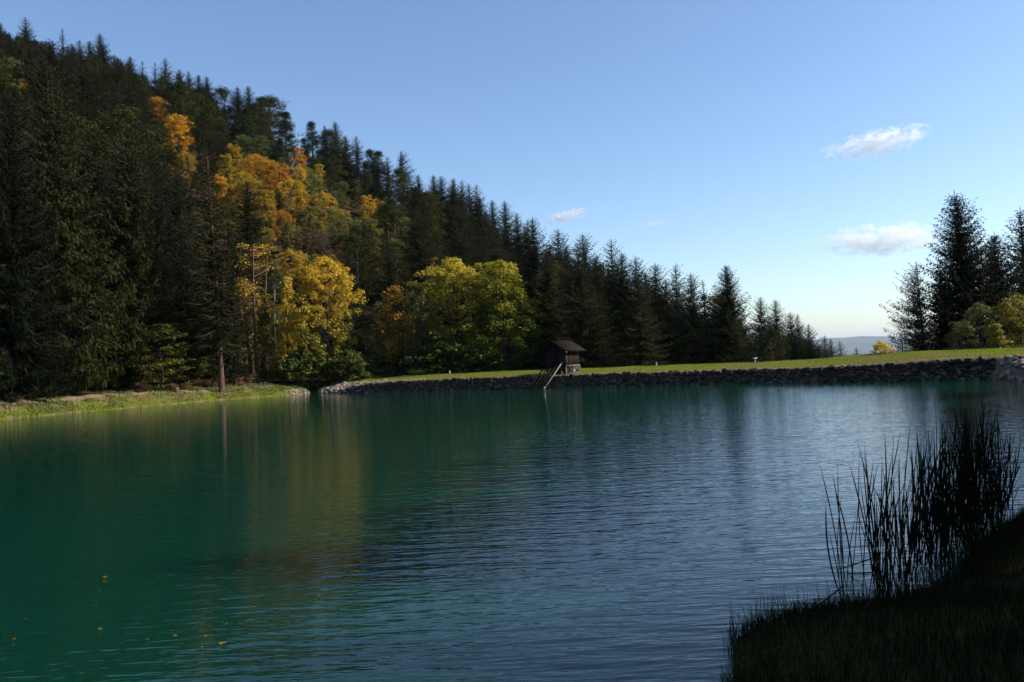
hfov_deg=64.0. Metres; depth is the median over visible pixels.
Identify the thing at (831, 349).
spruce tree
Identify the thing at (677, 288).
spruce tree
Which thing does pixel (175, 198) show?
spruce tree
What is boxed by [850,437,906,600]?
reed clump
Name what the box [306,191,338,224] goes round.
beech tree
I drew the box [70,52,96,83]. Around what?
spruce tree
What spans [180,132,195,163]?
beech tree
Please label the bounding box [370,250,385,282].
beech tree
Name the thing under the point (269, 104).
pine tree
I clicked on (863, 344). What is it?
distant hills
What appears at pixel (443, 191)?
spruce tree
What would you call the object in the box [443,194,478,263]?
spruce tree
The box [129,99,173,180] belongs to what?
spruce tree
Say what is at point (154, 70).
spruce tree
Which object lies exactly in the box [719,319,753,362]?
spruce tree
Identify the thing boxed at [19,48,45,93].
spruce tree
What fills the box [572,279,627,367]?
spruce tree
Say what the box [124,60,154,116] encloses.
spruce tree
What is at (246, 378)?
bush
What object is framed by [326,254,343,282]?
beech tree
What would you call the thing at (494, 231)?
spruce tree
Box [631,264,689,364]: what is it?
spruce tree
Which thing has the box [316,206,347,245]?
beech tree
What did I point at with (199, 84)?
spruce tree
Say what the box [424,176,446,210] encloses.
spruce tree
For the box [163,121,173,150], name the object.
spruce tree
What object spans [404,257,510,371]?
maple tree
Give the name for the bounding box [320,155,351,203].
pine tree
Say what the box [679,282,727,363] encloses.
spruce tree
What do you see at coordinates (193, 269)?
spruce tree
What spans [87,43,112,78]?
spruce tree
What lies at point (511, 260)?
spruce tree
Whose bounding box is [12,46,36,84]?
spruce tree
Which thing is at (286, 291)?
maple tree
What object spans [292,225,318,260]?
beech tree
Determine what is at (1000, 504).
reed clump
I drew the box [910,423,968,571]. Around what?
reed clump
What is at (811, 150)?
sky
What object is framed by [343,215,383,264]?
beech tree
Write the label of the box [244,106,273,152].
pine tree
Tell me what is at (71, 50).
spruce tree
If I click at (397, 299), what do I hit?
maple tree
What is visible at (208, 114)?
pine tree
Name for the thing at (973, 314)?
broadleaf tree
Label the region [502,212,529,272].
spruce tree
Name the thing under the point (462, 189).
spruce tree
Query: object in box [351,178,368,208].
pine tree
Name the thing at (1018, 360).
rock bank
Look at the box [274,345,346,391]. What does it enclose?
bush
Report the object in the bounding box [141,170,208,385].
spruce tree
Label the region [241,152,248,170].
beech tree
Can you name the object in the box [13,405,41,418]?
reed clump
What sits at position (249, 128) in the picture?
pine tree
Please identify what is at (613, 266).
spruce tree
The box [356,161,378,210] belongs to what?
pine tree
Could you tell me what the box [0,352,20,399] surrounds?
beech tree
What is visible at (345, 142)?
spruce tree
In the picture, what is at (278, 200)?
spruce tree
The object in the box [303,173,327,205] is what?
beech tree
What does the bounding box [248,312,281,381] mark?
broadleaf tree
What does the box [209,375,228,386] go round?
bush
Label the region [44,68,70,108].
spruce tree
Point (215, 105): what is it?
spruce tree
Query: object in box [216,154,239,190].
beech tree
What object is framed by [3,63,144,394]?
spruce tree
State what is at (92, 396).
path
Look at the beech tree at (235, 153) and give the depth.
183.00 m
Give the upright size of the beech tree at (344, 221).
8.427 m
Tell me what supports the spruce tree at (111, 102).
on the ground at (204, 380)
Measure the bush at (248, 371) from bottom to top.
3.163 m
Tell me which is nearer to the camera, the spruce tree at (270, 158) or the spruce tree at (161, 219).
the spruce tree at (161, 219)
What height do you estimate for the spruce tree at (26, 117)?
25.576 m
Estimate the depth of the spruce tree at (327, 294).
122.99 m
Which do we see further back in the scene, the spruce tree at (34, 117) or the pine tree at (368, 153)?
the pine tree at (368, 153)
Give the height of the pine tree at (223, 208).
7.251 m
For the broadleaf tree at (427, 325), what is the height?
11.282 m
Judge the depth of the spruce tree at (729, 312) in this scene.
97.15 m
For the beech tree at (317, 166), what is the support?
on the ground at (204, 380)
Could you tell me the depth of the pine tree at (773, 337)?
98.34 m
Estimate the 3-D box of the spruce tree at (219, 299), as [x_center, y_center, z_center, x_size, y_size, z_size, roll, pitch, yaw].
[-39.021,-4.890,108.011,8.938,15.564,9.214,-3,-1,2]
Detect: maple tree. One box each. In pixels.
[271,277,302,374]
[275,255,368,384]
[365,284,426,374]
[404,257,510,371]
[464,259,549,370]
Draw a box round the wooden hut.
[528,340,585,388]
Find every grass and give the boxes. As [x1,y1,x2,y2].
[0,381,347,418]
[1,388,326,418]
[376,347,1023,382]
[723,506,1023,681]
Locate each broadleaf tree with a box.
[223,278,277,374]
[245,263,301,349]
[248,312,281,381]
[358,301,395,375]
[399,286,441,369]
[531,261,573,327]
[701,294,723,342]
[951,302,1014,348]
[989,292,1023,347]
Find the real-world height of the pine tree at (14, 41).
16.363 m
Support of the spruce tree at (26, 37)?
on the ground at (204, 380)
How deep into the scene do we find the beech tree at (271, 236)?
134.09 m
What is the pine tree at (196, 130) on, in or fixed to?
on the ground at (204, 380)
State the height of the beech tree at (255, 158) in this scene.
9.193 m
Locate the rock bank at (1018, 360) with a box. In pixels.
[994,354,1023,381]
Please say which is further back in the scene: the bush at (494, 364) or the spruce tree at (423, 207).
the spruce tree at (423, 207)
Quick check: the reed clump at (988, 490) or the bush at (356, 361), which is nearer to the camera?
the reed clump at (988, 490)
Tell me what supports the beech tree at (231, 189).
on the ground at (204, 380)
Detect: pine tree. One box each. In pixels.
[0,47,16,103]
[0,52,13,77]
[13,36,21,46]
[14,48,27,73]
[31,111,124,177]
[88,102,184,180]
[119,73,156,110]
[140,91,152,121]
[146,118,173,158]
[151,76,172,116]
[155,81,174,116]
[159,91,181,140]
[164,89,200,139]
[167,80,196,117]
[173,145,184,171]
[177,86,196,132]
[183,93,213,141]
[187,165,226,224]
[190,110,226,153]
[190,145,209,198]
[191,86,219,131]
[192,105,229,162]
[210,85,243,139]
[217,205,233,241]
[222,230,237,278]
[231,111,255,152]
[237,94,304,160]
[237,105,278,162]
[237,107,257,160]
[238,106,258,152]
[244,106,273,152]
[250,96,280,140]
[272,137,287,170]
[273,138,291,165]
[276,109,300,165]
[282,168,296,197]
[299,137,309,166]
[300,120,325,181]
[308,128,352,191]
[317,175,334,200]
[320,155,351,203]
[333,233,380,308]
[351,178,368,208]
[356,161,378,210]
[360,148,382,195]
[368,150,388,200]
[369,202,403,261]
[371,196,412,265]
[375,167,422,220]
[407,191,446,237]
[408,209,449,255]
[412,195,451,246]
[421,258,454,321]
[453,262,484,326]
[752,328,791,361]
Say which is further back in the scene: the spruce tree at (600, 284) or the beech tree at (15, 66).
the beech tree at (15, 66)
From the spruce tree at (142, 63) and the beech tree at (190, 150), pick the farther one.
the spruce tree at (142, 63)
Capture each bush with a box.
[3,391,23,401]
[134,380,152,391]
[164,383,179,391]
[180,382,195,389]
[189,356,217,377]
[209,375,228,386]
[224,363,253,382]
[224,375,244,384]
[242,373,261,383]
[259,372,278,382]
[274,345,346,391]
[276,363,301,382]
[323,348,374,381]
[366,346,416,376]
[399,336,483,374]
[441,346,514,372]
[870,342,891,353]
[943,320,984,349]
[975,323,1012,348]
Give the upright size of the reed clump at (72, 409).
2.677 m
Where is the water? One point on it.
(608, 534)
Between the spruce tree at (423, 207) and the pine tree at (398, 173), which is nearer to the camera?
the spruce tree at (423, 207)
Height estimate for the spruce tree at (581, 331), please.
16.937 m
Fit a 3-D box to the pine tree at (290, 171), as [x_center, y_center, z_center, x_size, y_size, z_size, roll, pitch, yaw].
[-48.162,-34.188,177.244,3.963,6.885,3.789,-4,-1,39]
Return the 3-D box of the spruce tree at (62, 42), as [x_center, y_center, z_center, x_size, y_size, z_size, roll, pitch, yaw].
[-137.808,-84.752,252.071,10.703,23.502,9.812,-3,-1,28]
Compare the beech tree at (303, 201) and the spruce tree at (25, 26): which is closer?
the beech tree at (303, 201)
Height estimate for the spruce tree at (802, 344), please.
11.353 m
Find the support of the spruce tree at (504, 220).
on the ground at (204, 380)
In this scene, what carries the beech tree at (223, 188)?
on the ground at (204, 380)
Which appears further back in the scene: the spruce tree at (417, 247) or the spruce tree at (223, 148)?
the spruce tree at (223, 148)
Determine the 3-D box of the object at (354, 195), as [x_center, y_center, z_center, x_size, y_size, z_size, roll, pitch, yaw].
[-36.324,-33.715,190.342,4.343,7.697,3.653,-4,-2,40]
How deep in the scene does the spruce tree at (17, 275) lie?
73.37 m
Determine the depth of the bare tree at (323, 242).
141.70 m
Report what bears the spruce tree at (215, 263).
on the ground at (204, 380)
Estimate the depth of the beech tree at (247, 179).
153.07 m
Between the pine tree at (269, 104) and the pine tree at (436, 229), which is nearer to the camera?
the pine tree at (436, 229)
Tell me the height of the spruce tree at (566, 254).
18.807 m
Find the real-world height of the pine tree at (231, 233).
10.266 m
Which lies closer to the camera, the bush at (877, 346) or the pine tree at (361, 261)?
the bush at (877, 346)
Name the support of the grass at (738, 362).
on the ground at (204, 380)
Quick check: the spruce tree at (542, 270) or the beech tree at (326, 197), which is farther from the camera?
the beech tree at (326, 197)
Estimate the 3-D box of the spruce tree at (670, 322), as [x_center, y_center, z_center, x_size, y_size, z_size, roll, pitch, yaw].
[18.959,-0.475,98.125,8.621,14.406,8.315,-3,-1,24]
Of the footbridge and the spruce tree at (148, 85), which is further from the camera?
the spruce tree at (148, 85)
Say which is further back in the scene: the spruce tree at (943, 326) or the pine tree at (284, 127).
the pine tree at (284, 127)
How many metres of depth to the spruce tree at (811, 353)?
92.90 m
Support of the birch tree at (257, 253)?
on the ground at (204, 380)
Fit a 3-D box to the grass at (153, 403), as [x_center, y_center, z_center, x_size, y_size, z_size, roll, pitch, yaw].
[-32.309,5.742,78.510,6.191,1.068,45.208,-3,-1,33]
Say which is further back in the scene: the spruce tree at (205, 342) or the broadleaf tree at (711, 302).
the broadleaf tree at (711, 302)
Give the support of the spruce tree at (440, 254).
on the ground at (204, 380)
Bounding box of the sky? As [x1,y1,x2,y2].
[0,0,1023,338]
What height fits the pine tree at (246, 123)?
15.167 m
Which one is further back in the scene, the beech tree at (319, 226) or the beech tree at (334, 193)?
the beech tree at (334, 193)
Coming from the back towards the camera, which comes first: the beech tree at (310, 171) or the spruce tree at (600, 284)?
the beech tree at (310, 171)
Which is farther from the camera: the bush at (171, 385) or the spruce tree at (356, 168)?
the spruce tree at (356, 168)
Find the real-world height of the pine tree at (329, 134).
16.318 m
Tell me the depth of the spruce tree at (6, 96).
132.87 m
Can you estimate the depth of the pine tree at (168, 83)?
226.71 m
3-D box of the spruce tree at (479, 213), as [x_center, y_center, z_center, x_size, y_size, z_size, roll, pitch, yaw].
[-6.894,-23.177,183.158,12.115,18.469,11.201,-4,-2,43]
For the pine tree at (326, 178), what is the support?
on the ground at (204, 380)
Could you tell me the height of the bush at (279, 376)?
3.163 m
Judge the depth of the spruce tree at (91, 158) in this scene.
85.99 m
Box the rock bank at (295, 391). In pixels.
[283,387,310,394]
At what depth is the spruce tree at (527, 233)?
155.83 m
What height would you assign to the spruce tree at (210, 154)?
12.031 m
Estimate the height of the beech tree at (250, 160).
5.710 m
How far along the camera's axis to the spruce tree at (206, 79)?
235.82 m
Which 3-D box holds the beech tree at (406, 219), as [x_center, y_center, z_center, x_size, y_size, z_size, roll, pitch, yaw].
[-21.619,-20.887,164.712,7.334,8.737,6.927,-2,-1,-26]
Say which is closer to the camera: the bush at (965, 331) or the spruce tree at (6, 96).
the bush at (965, 331)
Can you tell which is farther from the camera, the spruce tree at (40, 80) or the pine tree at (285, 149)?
the pine tree at (285, 149)
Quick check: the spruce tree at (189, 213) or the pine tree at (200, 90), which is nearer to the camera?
the spruce tree at (189, 213)
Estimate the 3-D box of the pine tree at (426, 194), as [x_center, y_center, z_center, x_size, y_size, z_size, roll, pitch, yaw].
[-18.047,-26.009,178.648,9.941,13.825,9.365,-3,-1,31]
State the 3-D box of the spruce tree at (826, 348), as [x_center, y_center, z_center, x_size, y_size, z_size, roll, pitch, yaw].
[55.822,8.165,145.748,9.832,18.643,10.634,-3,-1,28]
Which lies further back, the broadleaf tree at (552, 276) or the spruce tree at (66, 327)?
the broadleaf tree at (552, 276)
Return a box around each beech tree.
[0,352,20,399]
[2,57,25,88]
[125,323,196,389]
[146,96,170,119]
[162,113,195,162]
[174,153,198,186]
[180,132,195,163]
[191,223,211,257]
[196,206,225,234]
[202,173,232,212]
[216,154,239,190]
[225,184,237,214]
[226,144,242,171]
[226,171,253,202]
[229,176,267,216]
[232,134,254,158]
[232,158,246,185]
[232,203,244,236]
[238,153,274,192]
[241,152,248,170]
[241,157,254,176]
[245,135,274,166]
[252,226,279,260]
[256,189,277,227]
[256,217,270,250]
[259,157,272,179]
[261,161,278,190]
[261,162,291,199]
[267,209,296,244]
[270,187,284,208]
[273,178,306,213]
[276,157,289,180]
[276,248,306,289]
[277,221,303,264]
[285,152,302,173]
[288,147,307,173]
[289,251,311,284]
[291,166,310,191]
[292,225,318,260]
[293,167,309,193]
[293,205,320,243]
[295,193,307,216]
[297,192,310,209]
[300,167,317,192]
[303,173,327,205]
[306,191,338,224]
[308,254,320,264]
[309,157,322,180]
[311,164,324,192]
[313,221,330,253]
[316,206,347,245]
[323,190,347,216]
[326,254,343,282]
[328,181,352,208]
[328,209,350,237]
[328,217,357,260]
[334,245,343,262]
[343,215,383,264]
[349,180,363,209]
[356,195,377,231]
[366,198,382,218]
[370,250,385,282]
[378,237,408,277]
[386,315,427,357]
[391,216,411,255]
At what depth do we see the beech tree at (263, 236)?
138.26 m
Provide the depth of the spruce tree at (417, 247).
132.98 m
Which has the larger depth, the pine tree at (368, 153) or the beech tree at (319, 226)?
the pine tree at (368, 153)
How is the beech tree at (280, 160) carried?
on the ground at (204, 380)
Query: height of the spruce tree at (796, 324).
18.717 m
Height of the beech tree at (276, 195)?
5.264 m
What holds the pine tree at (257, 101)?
on the ground at (204, 380)
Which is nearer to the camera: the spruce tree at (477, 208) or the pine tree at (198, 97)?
the spruce tree at (477, 208)
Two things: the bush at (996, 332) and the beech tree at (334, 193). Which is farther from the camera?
the beech tree at (334, 193)
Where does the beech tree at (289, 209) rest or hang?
on the ground at (204, 380)
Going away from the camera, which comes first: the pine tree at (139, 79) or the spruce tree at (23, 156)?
the spruce tree at (23, 156)
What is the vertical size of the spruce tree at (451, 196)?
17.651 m
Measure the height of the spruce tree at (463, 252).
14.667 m
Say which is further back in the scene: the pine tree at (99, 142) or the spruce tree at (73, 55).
the spruce tree at (73, 55)
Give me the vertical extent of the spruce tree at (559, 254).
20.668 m
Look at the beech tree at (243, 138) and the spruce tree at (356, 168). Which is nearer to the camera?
the beech tree at (243, 138)
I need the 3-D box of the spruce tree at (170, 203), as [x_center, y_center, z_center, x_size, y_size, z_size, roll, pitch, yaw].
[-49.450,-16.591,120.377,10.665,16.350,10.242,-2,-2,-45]
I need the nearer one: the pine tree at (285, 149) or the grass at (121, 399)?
the grass at (121, 399)
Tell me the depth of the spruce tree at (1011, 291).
91.67 m
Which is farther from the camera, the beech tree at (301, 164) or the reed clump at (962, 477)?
the beech tree at (301, 164)
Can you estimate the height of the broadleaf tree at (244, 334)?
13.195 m
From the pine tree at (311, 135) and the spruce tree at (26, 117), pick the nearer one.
the spruce tree at (26, 117)
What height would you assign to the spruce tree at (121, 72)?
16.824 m
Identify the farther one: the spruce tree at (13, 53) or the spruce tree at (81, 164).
the spruce tree at (13, 53)
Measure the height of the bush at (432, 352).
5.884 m
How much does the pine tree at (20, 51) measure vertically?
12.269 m
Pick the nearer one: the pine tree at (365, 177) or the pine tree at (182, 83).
the pine tree at (365, 177)
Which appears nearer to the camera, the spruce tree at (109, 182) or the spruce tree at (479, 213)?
the spruce tree at (109, 182)
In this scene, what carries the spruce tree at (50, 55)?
on the ground at (204, 380)
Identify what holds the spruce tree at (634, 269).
on the ground at (204, 380)
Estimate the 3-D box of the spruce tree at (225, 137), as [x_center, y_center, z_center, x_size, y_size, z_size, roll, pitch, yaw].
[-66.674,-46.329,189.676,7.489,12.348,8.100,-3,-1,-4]
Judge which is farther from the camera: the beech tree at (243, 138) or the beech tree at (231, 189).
the beech tree at (243, 138)
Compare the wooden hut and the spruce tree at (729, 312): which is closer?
the wooden hut
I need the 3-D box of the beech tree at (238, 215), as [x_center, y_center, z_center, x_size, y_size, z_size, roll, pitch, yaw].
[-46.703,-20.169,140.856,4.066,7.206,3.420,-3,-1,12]
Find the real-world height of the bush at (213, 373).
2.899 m
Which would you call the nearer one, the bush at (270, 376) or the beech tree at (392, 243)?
the bush at (270, 376)
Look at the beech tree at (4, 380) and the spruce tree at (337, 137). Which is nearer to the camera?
the beech tree at (4, 380)
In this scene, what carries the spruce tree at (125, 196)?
on the ground at (204, 380)
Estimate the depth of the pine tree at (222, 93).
238.55 m
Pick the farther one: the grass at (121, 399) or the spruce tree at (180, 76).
the spruce tree at (180, 76)
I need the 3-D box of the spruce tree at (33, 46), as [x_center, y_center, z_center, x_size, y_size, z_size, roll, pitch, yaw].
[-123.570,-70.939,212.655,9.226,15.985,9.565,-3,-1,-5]
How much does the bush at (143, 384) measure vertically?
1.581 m
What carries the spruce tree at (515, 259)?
on the ground at (204, 380)
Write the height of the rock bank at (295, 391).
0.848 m
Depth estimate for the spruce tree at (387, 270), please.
124.00 m
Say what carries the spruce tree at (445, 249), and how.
on the ground at (204, 380)
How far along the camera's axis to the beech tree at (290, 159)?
215.86 m
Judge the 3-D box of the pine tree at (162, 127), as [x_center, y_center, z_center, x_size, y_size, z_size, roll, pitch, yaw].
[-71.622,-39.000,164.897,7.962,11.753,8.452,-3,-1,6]
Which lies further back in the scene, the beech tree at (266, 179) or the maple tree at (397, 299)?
the beech tree at (266, 179)
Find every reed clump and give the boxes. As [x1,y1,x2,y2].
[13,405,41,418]
[59,403,88,412]
[820,467,858,600]
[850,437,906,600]
[877,420,931,588]
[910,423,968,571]
[934,408,980,550]
[955,388,1001,534]
[980,428,1021,522]
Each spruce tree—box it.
[0,28,18,86]
[0,32,18,83]
[0,59,18,106]
[0,85,17,110]
[0,95,58,194]
[0,98,98,404]
[0,180,93,397]
[1,125,44,224]
[2,100,47,146]
[3,34,20,86]
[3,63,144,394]
[4,85,49,140]
[7,86,22,102]
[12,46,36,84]
[13,57,67,123]
[14,29,37,50]
[14,38,29,69]
[15,17,34,43]
[15,39,82,110]
[15,100,46,159]
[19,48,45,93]
[22,143,71,207]
[27,38,37,54]
[40,82,76,132]
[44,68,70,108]
[48,118,87,169]
[50,41,62,64]
[56,29,69,56]
[58,106,106,181]
[60,145,87,225]
[62,47,82,66]
[63,42,81,70]
[64,133,149,294]
[67,130,153,390]
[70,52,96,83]
[74,40,86,60]
[74,168,168,328]
[76,156,153,262]
[80,40,98,63]
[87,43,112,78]
[87,114,191,390]
[91,87,142,175]
[92,33,114,64]
[95,157,172,329]
[100,74,153,159]
[102,76,161,135]
[103,56,128,88]
[107,60,138,96]
[114,70,150,126]
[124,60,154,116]
[126,57,141,75]
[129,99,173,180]
[130,119,172,187]
[133,136,194,252]
[138,62,151,83]
[139,119,194,203]
[141,74,161,118]
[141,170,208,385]
[147,63,162,107]
[150,58,175,92]
[151,171,225,295]
[161,173,209,269]
[162,69,186,109]
[163,73,198,136]
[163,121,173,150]
[163,147,182,175]
[165,173,210,281]
[167,204,217,382]
[171,233,214,344]
[171,255,224,369]
[173,142,257,391]
[180,175,198,220]
[184,72,194,95]
[189,75,204,140]
[190,76,224,133]
[190,83,231,141]
[192,129,224,181]
[200,252,248,357]
[202,102,230,152]
[209,244,254,385]
[213,131,237,181]
[214,117,239,160]
[217,180,275,277]
[219,231,272,325]
[221,104,238,150]
[222,87,247,157]
[232,87,257,152]
[258,254,279,300]
[267,138,279,170]
[273,189,291,225]
[288,265,329,347]
[310,125,330,185]
[313,255,336,316]
[318,276,370,357]
[321,122,350,190]
[332,135,359,197]
[337,136,365,198]
[346,221,387,301]
[350,273,373,333]
[365,241,411,326]
[373,157,399,204]
[391,206,441,303]
[392,151,420,226]
[395,196,445,282]
[399,267,414,309]
[401,187,424,239]
[406,175,427,227]
[411,261,462,349]
[423,244,460,309]
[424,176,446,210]
[434,240,463,305]
[436,175,449,212]
[439,186,462,247]
[443,178,460,217]
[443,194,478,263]
[444,208,481,266]
[448,205,479,257]
[451,226,475,303]
[454,182,473,216]
[455,245,492,332]
[461,233,529,358]
[462,183,487,229]
[465,185,490,236]
[469,199,488,237]
[472,210,502,257]
[478,200,509,239]
[483,227,514,263]
[483,230,508,261]
[493,200,524,259]
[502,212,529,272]
[504,253,523,300]
[508,216,565,358]
[508,247,526,282]
[514,249,579,370]
[515,219,541,269]
[517,229,577,350]
[518,245,565,369]
[544,241,623,367]
[553,233,620,330]
[555,262,600,363]
[562,245,575,269]
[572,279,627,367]
[576,254,632,366]
[585,258,617,351]
[597,239,628,323]
[602,251,653,363]
[606,258,679,365]
[609,272,673,366]
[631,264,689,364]
[637,278,704,365]
[660,264,694,361]
[671,272,718,363]
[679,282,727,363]
[693,265,773,363]
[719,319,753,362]
[746,297,784,360]
[765,300,798,360]
[782,312,807,356]
[784,335,805,359]
[788,314,815,354]
[790,337,813,359]
[795,324,827,357]
[800,339,823,358]
[813,345,825,358]
[820,335,837,357]
[824,340,836,357]
[833,341,846,356]
[870,262,938,353]
[905,192,1023,351]
[922,261,970,349]
[975,234,1023,346]
[989,279,1021,345]
[997,210,1023,315]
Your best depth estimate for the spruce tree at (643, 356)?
92.38 m
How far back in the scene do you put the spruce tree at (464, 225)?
154.35 m
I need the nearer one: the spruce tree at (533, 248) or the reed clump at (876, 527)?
the reed clump at (876, 527)
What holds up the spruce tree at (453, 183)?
on the ground at (204, 380)
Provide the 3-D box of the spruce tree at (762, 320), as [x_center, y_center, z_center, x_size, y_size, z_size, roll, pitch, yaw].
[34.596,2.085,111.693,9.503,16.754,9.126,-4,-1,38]
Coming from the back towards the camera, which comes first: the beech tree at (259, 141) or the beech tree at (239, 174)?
the beech tree at (259, 141)
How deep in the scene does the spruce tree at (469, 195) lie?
188.76 m
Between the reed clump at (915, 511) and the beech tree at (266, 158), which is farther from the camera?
the beech tree at (266, 158)
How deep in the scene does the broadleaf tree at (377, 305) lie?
103.71 m
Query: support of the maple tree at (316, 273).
on the ground at (204, 380)
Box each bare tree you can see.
[314,230,333,256]
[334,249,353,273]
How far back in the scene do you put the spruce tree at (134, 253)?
87.58 m
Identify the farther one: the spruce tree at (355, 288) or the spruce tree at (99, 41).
the spruce tree at (99, 41)
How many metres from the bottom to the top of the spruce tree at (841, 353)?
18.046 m
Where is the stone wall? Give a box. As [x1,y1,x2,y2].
[341,356,996,392]
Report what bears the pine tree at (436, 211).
on the ground at (204, 380)
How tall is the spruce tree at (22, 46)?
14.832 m
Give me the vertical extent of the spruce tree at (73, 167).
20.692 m
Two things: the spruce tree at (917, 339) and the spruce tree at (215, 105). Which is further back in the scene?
the spruce tree at (215, 105)
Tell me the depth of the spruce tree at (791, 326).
123.95 m
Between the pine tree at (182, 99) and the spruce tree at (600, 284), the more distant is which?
the pine tree at (182, 99)
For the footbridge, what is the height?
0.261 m
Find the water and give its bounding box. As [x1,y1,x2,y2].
[0,380,1023,681]
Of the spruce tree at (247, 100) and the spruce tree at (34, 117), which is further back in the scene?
the spruce tree at (247, 100)
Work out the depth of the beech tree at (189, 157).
160.36 m
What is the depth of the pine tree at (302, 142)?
224.62 m
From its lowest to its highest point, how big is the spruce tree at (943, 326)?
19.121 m
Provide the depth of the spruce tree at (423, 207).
140.28 m
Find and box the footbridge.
[263,378,318,382]
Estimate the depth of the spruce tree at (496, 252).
112.28 m
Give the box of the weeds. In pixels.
[0,382,322,413]
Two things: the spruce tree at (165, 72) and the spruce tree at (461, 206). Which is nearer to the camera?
the spruce tree at (461, 206)
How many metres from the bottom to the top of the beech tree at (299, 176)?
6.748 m
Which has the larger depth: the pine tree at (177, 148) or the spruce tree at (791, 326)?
the pine tree at (177, 148)
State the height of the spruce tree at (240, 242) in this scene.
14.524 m
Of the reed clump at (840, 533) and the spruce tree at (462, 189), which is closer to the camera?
the reed clump at (840, 533)
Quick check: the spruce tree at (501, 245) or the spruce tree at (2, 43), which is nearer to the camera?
the spruce tree at (501, 245)
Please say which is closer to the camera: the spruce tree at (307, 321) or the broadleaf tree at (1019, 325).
the broadleaf tree at (1019, 325)
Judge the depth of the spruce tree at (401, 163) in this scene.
204.28 m
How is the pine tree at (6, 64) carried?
on the ground at (204, 380)
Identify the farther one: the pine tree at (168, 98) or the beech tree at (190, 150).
the pine tree at (168, 98)
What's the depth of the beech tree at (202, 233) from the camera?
128.68 m
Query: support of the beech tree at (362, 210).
on the ground at (204, 380)
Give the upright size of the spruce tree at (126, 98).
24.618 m
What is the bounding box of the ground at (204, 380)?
[0,134,1023,681]
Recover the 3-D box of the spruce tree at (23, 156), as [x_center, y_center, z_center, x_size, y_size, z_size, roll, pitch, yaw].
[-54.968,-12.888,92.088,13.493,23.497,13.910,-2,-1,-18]
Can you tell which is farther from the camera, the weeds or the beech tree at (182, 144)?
the beech tree at (182, 144)
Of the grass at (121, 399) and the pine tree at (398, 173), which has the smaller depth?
the grass at (121, 399)
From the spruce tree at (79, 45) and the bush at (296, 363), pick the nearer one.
the bush at (296, 363)
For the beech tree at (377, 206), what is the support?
on the ground at (204, 380)
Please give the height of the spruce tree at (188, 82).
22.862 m
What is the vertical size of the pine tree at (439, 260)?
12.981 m
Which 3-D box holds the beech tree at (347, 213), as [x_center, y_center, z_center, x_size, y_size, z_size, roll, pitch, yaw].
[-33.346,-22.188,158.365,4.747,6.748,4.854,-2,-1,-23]
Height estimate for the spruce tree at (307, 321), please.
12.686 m
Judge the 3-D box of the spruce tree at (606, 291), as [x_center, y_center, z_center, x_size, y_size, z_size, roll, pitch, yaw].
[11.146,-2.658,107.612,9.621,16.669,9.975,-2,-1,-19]
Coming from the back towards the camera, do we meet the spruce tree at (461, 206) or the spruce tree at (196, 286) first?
the spruce tree at (461, 206)
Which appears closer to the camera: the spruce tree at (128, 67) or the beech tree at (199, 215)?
the beech tree at (199, 215)
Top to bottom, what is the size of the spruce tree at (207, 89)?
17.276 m
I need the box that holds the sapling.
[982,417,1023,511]
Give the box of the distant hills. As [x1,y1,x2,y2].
[811,336,937,354]
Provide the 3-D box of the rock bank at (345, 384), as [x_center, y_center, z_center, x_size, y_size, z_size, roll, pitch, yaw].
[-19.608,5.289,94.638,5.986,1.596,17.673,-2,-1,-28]
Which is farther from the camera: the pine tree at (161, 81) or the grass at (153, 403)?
the pine tree at (161, 81)
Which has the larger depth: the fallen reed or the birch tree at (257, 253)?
the birch tree at (257, 253)
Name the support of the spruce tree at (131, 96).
on the ground at (204, 380)
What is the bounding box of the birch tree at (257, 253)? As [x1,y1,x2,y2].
[222,243,279,382]
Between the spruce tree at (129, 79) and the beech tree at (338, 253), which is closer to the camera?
the beech tree at (338, 253)
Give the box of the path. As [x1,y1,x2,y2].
[0,387,238,404]
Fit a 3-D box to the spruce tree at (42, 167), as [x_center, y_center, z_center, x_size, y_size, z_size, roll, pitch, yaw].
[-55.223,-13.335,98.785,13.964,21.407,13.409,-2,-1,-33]
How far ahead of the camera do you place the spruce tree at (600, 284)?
103.52 m
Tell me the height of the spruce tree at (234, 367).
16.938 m
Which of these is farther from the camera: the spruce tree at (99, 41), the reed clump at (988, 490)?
the spruce tree at (99, 41)
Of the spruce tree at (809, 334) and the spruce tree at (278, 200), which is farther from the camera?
the spruce tree at (278, 200)
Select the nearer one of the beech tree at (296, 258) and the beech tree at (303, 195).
the beech tree at (296, 258)
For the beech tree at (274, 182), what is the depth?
170.63 m
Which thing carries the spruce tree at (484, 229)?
on the ground at (204, 380)
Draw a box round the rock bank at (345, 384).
[318,379,386,392]
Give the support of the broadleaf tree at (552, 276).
on the ground at (204, 380)
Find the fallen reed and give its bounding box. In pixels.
[842,559,869,568]
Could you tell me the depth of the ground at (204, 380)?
61.90 m
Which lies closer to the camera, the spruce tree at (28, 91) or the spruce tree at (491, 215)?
the spruce tree at (28, 91)
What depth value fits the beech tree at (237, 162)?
174.55 m
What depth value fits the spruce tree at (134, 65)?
251.94 m

